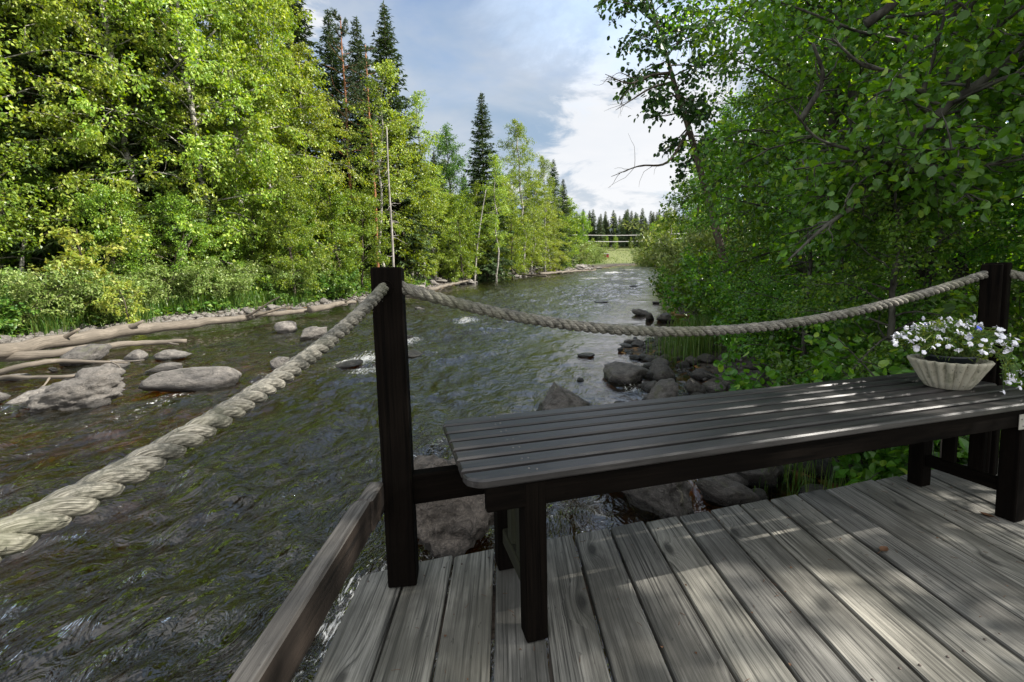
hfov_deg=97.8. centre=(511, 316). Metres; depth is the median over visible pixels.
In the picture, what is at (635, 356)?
river stone
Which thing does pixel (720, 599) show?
deck litter
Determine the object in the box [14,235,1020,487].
ground
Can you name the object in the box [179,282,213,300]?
leafy shrub
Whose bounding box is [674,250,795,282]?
hazel shrub
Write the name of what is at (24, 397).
boulder
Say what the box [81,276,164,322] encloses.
willow shrub
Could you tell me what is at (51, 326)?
bank grass
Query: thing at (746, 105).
alder tree
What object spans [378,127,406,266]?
dead tree
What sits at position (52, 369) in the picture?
boulder
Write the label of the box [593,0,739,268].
leaning alder
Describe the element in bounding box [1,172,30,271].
bare tree
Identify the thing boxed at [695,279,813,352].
hazel shrub
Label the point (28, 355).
driftwood pole
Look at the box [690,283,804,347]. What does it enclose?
hazel shrub
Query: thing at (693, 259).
hazel shrub
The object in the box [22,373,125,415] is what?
boulder
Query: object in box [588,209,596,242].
spruce tree
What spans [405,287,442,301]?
driftwood log
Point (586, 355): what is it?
river stone
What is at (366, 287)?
undergrowth
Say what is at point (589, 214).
spruce tree
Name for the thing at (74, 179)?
birch tree
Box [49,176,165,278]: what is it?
alder tree
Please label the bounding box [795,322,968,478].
hazel shrub
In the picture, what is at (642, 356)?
cobble
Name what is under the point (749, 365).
cobble
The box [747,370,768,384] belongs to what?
cobble
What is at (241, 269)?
willow shrub
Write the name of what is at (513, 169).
birch tree
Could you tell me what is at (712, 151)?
alder tree
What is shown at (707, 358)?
cobble
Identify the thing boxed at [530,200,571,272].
birch tree
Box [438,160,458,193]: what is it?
birch tree
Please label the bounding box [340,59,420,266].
birch tree
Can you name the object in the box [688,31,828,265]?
alder tree
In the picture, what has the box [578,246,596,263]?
willow shrub
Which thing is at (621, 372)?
boulder
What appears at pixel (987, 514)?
dry leaf
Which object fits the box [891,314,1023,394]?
flowering plant
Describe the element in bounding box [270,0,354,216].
spruce tree
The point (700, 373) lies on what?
cobble
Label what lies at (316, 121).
birch tree
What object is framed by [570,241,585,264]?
willow shrub
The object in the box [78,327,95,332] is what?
stone
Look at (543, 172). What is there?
birch tree
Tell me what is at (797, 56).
alder tree
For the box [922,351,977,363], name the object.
potting soil
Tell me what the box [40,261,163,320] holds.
willow shrub
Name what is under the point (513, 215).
alder tree
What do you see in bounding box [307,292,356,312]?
driftwood log
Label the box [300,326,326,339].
boulder
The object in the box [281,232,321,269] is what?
alder tree
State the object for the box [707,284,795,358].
hazel shrub
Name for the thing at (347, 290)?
leafy shrub
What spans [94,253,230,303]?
willow shrub
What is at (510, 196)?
birch tree
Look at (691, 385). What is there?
boulder
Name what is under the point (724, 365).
cobble
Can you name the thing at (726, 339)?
hazel shrub
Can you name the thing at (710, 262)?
hazel shrub
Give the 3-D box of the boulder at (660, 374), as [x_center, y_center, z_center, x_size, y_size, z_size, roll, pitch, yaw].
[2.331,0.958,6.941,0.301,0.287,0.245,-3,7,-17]
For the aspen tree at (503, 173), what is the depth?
81.55 m
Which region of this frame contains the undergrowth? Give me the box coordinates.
[1,271,430,336]
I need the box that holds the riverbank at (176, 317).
[11,265,597,342]
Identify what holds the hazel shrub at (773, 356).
on the ground at (622, 257)
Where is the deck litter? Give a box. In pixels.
[391,483,1022,681]
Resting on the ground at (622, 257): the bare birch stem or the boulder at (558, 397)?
the bare birch stem
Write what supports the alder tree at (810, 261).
on the shore gravel at (706, 379)
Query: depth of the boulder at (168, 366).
8.29 m
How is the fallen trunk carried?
on the river water
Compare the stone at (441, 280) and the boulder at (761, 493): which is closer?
the boulder at (761, 493)
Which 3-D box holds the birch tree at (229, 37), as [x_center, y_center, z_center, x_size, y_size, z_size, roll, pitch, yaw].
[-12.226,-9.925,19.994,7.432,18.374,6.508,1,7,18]
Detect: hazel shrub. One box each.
[646,252,780,322]
[655,250,726,296]
[658,254,794,325]
[658,257,719,287]
[673,251,763,285]
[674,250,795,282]
[680,243,793,315]
[681,249,785,278]
[686,264,764,317]
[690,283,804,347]
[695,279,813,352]
[706,304,1004,485]
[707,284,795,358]
[711,272,859,374]
[713,279,853,384]
[730,275,836,308]
[731,275,906,361]
[734,258,1022,370]
[760,269,1023,385]
[776,295,966,348]
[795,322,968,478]
[796,304,1022,479]
[843,290,1023,379]
[845,306,1023,459]
[864,279,1023,389]
[898,281,1023,338]
[1008,311,1023,352]
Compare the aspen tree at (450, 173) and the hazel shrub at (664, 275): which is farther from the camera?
the aspen tree at (450, 173)
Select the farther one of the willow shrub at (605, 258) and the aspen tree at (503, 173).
the willow shrub at (605, 258)
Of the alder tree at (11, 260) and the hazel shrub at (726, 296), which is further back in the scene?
the alder tree at (11, 260)
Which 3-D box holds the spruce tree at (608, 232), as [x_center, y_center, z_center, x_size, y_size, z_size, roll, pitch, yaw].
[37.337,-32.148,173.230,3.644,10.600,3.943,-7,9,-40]
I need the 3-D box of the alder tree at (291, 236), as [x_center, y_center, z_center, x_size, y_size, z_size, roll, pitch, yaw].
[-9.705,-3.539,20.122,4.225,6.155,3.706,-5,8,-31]
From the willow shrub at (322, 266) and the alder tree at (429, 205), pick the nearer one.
the willow shrub at (322, 266)
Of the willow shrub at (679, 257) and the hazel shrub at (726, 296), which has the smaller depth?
the hazel shrub at (726, 296)
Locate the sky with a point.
(539, 63)
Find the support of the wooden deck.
on the ground at (622, 257)
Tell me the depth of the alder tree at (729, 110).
25.47 m
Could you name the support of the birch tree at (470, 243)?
on the ground at (622, 257)
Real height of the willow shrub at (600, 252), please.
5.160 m
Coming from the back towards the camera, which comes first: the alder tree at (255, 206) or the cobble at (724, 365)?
the alder tree at (255, 206)
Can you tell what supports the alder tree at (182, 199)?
on the ground at (622, 257)
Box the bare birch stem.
[474,190,485,282]
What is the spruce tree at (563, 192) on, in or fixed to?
on the ground at (622, 257)
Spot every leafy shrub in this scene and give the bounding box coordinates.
[0,285,39,338]
[46,290,123,326]
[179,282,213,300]
[211,270,280,298]
[251,283,291,301]
[257,268,279,286]
[292,265,341,296]
[298,272,356,298]
[314,269,358,294]
[317,273,357,298]
[332,273,360,291]
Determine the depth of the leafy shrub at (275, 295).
18.99 m
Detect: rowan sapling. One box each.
[28,222,142,314]
[91,277,149,323]
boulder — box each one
[0,373,30,380]
[0,392,10,402]
[4,389,44,404]
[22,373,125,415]
[47,367,57,371]
[59,344,111,365]
[75,366,125,377]
[101,359,130,367]
[123,349,148,361]
[138,366,241,391]
[145,362,182,371]
[153,349,191,360]
[270,356,289,369]
[273,321,297,333]
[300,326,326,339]
[335,359,362,367]
[408,350,422,356]
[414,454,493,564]
[536,382,591,410]
[603,361,647,383]
[621,481,694,520]
[646,378,678,399]
[650,362,674,378]
[653,369,671,381]
[684,378,705,394]
[696,476,761,506]
[702,381,727,392]
[737,466,781,487]
[751,488,768,500]
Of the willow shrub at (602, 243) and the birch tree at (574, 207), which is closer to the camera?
the birch tree at (574, 207)
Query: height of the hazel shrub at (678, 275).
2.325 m
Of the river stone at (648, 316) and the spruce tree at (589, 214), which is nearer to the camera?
the river stone at (648, 316)
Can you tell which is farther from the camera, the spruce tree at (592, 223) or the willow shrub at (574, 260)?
the spruce tree at (592, 223)
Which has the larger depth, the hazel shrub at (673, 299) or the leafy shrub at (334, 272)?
the leafy shrub at (334, 272)
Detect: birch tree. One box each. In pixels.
[0,0,144,270]
[0,0,228,273]
[0,1,191,271]
[0,9,60,255]
[59,0,294,293]
[68,7,220,193]
[151,0,323,264]
[167,0,352,265]
[201,2,308,258]
[239,36,369,274]
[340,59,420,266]
[386,165,451,277]
[401,90,447,279]
[411,164,467,280]
[430,192,483,278]
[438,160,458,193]
[452,180,494,279]
[476,153,511,281]
[487,177,531,276]
[496,118,549,275]
[504,166,526,235]
[515,179,557,273]
[528,155,566,271]
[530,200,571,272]
[558,195,583,259]
[576,211,592,248]
[604,236,608,247]
[612,236,617,249]
[643,223,657,265]
[651,215,667,264]
[660,207,680,243]
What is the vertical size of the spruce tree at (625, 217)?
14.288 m
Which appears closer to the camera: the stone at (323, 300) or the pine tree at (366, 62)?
the stone at (323, 300)
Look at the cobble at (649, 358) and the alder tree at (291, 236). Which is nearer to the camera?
the cobble at (649, 358)
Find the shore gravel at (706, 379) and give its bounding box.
[620,337,862,485]
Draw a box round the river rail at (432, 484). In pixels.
[413,464,484,503]
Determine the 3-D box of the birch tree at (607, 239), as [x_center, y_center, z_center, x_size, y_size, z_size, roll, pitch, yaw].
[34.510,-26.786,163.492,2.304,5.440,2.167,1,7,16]
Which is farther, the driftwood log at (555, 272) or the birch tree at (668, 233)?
the birch tree at (668, 233)
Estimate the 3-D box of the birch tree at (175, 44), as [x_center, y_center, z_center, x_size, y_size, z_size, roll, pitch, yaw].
[-18.332,-10.433,23.417,7.708,17.862,8.378,-4,8,-25]
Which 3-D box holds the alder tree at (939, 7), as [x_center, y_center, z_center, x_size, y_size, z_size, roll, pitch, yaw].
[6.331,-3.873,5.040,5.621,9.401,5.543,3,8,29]
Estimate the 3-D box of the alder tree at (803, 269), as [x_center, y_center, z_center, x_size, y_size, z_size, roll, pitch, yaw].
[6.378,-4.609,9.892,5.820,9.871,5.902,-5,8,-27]
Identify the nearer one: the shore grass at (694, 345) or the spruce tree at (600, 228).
the shore grass at (694, 345)
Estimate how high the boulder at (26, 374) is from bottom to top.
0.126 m
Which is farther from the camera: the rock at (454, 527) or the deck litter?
the rock at (454, 527)
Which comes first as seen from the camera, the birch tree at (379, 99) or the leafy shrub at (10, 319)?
the leafy shrub at (10, 319)
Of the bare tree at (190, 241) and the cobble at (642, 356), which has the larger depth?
the bare tree at (190, 241)
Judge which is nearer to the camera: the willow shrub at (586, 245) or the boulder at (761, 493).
the boulder at (761, 493)
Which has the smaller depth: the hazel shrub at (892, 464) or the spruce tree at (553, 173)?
the hazel shrub at (892, 464)
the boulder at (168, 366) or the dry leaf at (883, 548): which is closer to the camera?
the dry leaf at (883, 548)
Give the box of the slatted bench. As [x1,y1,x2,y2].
[443,372,1023,642]
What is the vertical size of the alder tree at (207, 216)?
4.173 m
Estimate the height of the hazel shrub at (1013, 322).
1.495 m
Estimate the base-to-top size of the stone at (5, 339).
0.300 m
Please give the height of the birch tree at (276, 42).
17.878 m
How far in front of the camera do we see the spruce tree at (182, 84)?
28.88 m
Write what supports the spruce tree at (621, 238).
on the ground at (622, 257)
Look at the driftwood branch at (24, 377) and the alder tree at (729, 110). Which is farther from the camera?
the alder tree at (729, 110)
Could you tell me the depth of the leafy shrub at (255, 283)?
18.88 m
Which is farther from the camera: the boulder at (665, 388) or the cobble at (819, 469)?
the boulder at (665, 388)
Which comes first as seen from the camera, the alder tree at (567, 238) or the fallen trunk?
the fallen trunk
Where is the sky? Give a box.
[58,0,1007,245]
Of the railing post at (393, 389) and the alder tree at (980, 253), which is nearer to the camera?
the railing post at (393, 389)
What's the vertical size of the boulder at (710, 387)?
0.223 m
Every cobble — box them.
[624,339,631,343]
[631,341,643,346]
[638,354,647,359]
[639,381,649,387]
[643,345,651,348]
[643,355,654,361]
[643,362,652,367]
[643,380,656,391]
[647,370,653,377]
[651,358,669,365]
[675,361,689,367]
[685,356,699,365]
[690,368,714,379]
[697,353,714,363]
[718,354,732,361]
[719,379,734,387]
[721,473,750,487]
[723,362,736,368]
[743,361,762,369]
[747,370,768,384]
[778,465,792,480]
[798,459,834,479]
[798,484,826,493]
[824,452,867,477]
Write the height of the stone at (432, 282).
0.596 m
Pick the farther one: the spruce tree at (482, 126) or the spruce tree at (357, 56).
the spruce tree at (482, 126)
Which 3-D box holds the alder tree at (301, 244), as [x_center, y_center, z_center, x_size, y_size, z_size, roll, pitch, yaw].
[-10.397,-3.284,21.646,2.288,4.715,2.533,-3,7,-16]
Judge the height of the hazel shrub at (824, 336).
1.477 m
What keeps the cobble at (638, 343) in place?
on the ground at (622, 257)
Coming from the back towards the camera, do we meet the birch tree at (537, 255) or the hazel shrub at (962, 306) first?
the birch tree at (537, 255)
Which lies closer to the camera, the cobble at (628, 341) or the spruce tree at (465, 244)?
the cobble at (628, 341)
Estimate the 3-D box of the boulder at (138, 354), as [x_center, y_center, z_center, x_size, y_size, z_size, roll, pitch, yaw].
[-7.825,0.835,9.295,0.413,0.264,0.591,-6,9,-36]
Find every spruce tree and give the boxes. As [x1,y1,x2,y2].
[0,0,149,278]
[0,5,77,278]
[69,0,233,274]
[147,4,250,264]
[227,2,274,256]
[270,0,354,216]
[310,9,363,225]
[339,16,389,252]
[355,0,440,278]
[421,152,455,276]
[455,175,478,273]
[458,92,518,280]
[469,159,479,203]
[518,166,538,267]
[541,158,570,271]
[557,179,577,266]
[587,210,592,236]
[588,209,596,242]
[594,217,600,240]
[595,214,605,247]
[601,216,607,245]
[605,221,611,245]
[609,210,618,245]
[618,219,625,247]
[619,212,628,245]
[626,211,634,244]
[630,216,640,247]
[639,208,647,244]
[651,212,658,236]
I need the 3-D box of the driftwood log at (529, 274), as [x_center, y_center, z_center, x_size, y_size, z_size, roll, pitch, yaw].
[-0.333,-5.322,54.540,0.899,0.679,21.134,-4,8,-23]
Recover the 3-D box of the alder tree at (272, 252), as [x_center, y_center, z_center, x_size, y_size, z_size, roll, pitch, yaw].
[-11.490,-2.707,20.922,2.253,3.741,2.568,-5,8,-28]
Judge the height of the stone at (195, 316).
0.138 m
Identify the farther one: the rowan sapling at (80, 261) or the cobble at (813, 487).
the rowan sapling at (80, 261)
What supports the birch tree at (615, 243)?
on the ground at (622, 257)
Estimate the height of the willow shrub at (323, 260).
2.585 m
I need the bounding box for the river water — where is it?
[0,265,826,681]
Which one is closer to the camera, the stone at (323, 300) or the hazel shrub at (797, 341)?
the hazel shrub at (797, 341)
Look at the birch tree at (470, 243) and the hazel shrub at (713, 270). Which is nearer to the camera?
the hazel shrub at (713, 270)
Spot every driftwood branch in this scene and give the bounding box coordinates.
[0,358,144,374]
[0,374,74,385]
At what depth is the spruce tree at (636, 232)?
167.60 m
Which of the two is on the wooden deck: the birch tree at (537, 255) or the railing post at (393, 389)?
the railing post at (393, 389)
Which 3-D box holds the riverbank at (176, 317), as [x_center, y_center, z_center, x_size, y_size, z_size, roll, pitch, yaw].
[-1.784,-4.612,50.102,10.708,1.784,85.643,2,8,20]
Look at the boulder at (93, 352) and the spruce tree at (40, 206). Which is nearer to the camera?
the boulder at (93, 352)
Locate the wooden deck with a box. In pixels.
[313,458,1023,681]
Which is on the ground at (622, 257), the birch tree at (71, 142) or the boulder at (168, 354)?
the birch tree at (71, 142)
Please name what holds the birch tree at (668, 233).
on the ground at (622, 257)
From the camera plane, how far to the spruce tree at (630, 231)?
172.20 m
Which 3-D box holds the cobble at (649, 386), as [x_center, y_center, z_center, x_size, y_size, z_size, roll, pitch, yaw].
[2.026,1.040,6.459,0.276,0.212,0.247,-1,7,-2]
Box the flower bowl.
[907,354,994,390]
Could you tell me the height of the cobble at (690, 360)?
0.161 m
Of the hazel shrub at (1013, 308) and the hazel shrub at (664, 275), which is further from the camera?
the hazel shrub at (664, 275)
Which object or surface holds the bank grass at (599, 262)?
on the ground at (622, 257)
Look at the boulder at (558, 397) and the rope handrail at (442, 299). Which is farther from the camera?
the boulder at (558, 397)
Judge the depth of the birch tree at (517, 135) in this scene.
50.59 m
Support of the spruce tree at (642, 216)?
on the ground at (622, 257)
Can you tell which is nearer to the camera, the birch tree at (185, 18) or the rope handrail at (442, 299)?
the rope handrail at (442, 299)
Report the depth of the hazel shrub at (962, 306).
2.94 m
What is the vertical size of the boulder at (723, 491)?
0.233 m
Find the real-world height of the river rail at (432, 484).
0.125 m
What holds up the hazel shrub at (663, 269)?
on the ground at (622, 257)
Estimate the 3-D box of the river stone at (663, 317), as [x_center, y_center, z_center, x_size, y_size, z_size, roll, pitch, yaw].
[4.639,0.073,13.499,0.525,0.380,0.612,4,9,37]
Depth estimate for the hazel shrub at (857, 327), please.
3.45 m
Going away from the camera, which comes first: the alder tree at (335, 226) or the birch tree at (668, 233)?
the alder tree at (335, 226)
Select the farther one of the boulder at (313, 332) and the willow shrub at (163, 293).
the willow shrub at (163, 293)
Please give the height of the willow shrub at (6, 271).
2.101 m
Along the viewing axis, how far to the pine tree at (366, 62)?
27.41 m
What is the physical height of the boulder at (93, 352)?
0.537 m
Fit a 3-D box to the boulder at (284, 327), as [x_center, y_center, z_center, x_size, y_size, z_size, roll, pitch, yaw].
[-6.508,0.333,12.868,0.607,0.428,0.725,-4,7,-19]
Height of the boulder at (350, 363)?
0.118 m
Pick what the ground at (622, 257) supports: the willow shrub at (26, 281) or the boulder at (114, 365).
the willow shrub at (26, 281)
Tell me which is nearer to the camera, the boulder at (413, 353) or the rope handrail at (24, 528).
the rope handrail at (24, 528)
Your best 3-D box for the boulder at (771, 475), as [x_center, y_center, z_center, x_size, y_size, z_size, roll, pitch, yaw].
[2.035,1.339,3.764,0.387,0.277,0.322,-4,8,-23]
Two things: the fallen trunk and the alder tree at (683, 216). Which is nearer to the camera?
the fallen trunk
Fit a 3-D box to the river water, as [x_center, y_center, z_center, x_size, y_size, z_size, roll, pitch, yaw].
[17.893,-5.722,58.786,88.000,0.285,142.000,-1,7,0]
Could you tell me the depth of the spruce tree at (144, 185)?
17.05 m
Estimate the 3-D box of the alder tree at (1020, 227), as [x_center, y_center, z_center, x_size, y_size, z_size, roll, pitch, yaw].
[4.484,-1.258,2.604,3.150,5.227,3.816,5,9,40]
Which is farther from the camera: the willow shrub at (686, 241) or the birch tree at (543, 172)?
the birch tree at (543, 172)
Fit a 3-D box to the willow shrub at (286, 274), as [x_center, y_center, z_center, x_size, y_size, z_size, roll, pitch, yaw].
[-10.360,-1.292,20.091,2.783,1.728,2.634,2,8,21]
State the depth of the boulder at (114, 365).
8.48 m
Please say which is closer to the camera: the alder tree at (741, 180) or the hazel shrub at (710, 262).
the hazel shrub at (710, 262)
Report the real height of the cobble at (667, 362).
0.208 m
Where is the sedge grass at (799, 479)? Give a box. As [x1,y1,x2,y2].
[753,457,881,498]
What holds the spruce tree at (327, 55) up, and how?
on the ground at (622, 257)
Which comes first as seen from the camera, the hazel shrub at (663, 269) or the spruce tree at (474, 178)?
the hazel shrub at (663, 269)
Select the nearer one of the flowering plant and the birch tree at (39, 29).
the flowering plant
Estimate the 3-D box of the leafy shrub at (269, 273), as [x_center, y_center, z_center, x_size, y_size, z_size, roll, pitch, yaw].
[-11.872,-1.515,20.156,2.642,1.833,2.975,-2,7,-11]
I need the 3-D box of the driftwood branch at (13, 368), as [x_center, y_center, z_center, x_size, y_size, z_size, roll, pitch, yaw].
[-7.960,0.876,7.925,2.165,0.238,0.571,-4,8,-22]
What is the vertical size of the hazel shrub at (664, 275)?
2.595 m
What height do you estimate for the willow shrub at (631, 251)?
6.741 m
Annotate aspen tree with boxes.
[428,123,488,277]
[491,169,508,217]
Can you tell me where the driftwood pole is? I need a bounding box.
[0,339,186,361]
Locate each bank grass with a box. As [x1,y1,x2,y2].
[1,271,369,338]
[361,259,669,283]
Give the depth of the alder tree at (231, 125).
20.43 m
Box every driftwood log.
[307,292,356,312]
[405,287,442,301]
[428,275,468,290]
[513,271,546,276]
[539,269,595,274]
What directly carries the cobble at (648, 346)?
on the ground at (622, 257)
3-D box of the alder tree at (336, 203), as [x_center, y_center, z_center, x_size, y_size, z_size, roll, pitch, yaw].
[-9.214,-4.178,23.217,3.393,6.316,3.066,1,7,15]
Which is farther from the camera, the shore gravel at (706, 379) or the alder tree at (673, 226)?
the alder tree at (673, 226)
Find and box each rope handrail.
[0,282,388,561]
[402,270,988,338]
[1010,270,1023,280]
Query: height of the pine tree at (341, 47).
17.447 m
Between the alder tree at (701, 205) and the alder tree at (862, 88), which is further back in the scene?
the alder tree at (701, 205)
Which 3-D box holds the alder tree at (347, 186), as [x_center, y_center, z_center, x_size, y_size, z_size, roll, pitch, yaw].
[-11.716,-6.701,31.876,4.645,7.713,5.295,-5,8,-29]
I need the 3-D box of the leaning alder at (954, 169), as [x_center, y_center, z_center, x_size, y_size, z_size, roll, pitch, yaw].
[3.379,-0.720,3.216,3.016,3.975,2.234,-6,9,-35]
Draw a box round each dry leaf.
[878,546,888,552]
[979,511,998,520]
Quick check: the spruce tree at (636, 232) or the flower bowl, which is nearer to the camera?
the flower bowl
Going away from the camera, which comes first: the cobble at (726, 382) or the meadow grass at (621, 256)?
the cobble at (726, 382)
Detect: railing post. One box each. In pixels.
[370,267,418,587]
[939,262,1012,474]
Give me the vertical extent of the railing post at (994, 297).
1.022 m
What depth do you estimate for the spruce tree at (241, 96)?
31.88 m
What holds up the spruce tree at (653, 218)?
on the ground at (622, 257)
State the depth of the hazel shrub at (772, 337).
5.56 m
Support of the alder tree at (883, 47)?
on the ground at (622, 257)
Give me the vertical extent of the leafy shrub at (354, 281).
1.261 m
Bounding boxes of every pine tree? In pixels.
[317,7,373,273]
[343,45,398,266]
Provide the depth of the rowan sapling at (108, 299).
13.02 m
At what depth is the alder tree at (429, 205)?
29.82 m
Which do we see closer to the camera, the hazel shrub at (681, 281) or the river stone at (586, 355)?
the river stone at (586, 355)
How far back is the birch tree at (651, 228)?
102.92 m
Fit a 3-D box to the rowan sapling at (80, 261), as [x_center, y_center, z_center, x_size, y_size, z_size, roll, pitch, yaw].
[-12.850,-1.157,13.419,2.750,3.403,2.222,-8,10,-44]
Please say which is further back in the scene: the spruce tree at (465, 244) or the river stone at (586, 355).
the spruce tree at (465, 244)
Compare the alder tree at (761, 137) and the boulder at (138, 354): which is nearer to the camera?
the boulder at (138, 354)
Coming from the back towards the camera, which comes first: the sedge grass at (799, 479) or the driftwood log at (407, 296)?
the driftwood log at (407, 296)
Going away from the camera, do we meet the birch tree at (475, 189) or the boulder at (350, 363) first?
the boulder at (350, 363)
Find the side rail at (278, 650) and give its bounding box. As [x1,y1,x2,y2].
[228,482,384,681]
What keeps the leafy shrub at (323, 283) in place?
on the ground at (622, 257)
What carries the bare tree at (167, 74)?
on the ground at (622, 257)
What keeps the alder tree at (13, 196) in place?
on the ground at (622, 257)
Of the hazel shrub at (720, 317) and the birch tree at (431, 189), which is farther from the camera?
the birch tree at (431, 189)
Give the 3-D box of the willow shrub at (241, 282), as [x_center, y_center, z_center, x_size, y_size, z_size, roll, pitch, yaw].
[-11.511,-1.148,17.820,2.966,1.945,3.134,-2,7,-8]
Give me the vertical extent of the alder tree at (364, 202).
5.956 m
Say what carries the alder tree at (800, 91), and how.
on the ground at (622, 257)
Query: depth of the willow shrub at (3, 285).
11.85 m
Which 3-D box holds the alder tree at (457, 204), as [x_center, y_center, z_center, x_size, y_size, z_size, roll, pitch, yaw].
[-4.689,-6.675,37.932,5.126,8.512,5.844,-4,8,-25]
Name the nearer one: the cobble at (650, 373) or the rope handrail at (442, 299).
the rope handrail at (442, 299)
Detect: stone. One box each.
[0,335,11,343]
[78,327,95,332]
[189,314,201,317]
[266,304,278,309]
[319,298,328,302]
[428,280,436,284]
[436,279,446,282]
[577,353,594,357]
[619,343,631,347]
[629,354,639,359]
[631,308,647,315]
[645,312,653,319]
[656,312,673,321]
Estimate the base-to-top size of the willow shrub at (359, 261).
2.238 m
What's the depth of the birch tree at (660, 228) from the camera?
94.30 m
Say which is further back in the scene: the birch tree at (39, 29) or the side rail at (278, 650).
the birch tree at (39, 29)
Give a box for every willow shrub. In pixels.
[0,265,87,311]
[0,267,106,333]
[0,270,28,294]
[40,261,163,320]
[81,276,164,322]
[91,262,197,323]
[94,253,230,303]
[187,256,287,290]
[188,263,271,301]
[255,251,341,278]
[262,271,317,300]
[272,261,320,285]
[295,249,338,275]
[341,253,367,271]
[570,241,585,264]
[570,245,579,263]
[576,243,592,263]
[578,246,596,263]
[583,240,606,262]
[592,246,607,263]
[597,249,615,261]
[607,216,793,295]
[629,247,642,263]
[629,248,655,266]
[636,248,661,265]
[645,244,682,285]
[657,235,759,282]
[673,236,757,287]
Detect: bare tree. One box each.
[0,30,215,260]
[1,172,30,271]
[139,229,201,301]
[152,209,194,260]
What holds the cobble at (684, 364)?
on the ground at (622, 257)
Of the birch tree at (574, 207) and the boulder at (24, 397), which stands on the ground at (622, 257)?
the birch tree at (574, 207)
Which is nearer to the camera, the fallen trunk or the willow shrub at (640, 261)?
the fallen trunk
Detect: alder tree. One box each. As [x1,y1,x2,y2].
[0,93,86,280]
[0,113,67,270]
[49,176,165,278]
[108,204,174,282]
[140,186,227,298]
[159,74,263,263]
[164,199,228,274]
[200,211,255,273]
[221,193,285,288]
[242,164,348,297]
[246,170,289,262]
[246,226,287,275]
[273,199,319,277]
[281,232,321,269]
[298,213,333,271]
[305,172,371,283]
[305,200,355,267]
[331,173,372,255]
[331,188,394,286]
[350,111,449,283]
[431,189,487,282]
[492,201,534,278]
[540,208,589,270]
[653,0,900,282]
[656,0,1020,310]
[662,143,722,245]
[668,0,1023,346]
[671,176,725,242]
[681,0,1023,368]
[681,89,756,246]
[687,144,741,228]
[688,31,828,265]
[705,126,906,376]
[708,0,816,275]
[708,0,964,293]
[717,105,762,242]
[739,12,988,277]
[756,0,1023,328]
[757,151,1023,479]
[777,1,1023,295]
[783,0,1023,292]
[783,39,1023,380]
[838,21,1023,260]
[920,141,1023,283]
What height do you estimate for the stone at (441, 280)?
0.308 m
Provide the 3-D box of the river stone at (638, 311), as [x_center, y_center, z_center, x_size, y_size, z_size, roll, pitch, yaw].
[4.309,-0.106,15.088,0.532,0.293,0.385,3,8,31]
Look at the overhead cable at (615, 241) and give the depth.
112.05 m
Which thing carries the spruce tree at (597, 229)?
on the ground at (622, 257)
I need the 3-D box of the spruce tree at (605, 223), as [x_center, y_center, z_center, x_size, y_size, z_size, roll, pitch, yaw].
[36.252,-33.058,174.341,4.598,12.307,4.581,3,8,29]
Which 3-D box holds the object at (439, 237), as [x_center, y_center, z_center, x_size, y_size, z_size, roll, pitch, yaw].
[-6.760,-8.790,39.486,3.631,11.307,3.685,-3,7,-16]
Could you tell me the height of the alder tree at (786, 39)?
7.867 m
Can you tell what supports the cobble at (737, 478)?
on the ground at (622, 257)
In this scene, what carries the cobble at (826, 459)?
on the shore gravel at (706, 379)
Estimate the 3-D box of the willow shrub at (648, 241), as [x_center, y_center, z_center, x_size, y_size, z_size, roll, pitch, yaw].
[8.788,-2.364,20.017,8.113,4.580,6.682,3,8,32]
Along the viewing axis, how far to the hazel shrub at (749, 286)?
7.85 m
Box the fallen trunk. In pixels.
[0,296,347,358]
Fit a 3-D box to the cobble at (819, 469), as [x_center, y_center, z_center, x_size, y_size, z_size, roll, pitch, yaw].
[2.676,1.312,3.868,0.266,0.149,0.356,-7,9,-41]
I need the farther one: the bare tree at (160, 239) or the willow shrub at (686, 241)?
the willow shrub at (686, 241)
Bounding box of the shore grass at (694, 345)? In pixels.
[645,313,726,369]
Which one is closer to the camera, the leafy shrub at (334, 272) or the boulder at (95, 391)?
the boulder at (95, 391)
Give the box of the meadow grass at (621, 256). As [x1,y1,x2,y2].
[603,247,636,263]
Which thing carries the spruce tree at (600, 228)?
on the ground at (622, 257)
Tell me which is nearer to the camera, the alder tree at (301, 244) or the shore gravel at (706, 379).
the shore gravel at (706, 379)
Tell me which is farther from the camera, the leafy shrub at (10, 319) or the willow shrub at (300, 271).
the willow shrub at (300, 271)
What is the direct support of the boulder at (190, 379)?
on the river water
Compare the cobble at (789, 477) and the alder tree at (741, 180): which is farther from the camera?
the alder tree at (741, 180)
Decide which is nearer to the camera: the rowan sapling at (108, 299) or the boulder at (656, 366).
the boulder at (656, 366)
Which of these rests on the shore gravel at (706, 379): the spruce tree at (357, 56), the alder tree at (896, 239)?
the alder tree at (896, 239)
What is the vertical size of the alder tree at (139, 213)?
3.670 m
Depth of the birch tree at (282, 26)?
20.59 m
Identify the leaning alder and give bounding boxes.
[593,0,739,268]
[763,0,1023,303]
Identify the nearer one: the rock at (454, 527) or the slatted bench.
the slatted bench
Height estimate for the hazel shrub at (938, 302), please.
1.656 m
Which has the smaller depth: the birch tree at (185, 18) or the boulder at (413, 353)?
the boulder at (413, 353)
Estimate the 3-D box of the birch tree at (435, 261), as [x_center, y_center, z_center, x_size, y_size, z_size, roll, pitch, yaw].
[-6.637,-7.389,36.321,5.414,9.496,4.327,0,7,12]
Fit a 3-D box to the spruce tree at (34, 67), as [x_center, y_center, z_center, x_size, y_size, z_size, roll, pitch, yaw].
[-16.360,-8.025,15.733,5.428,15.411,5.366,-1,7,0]

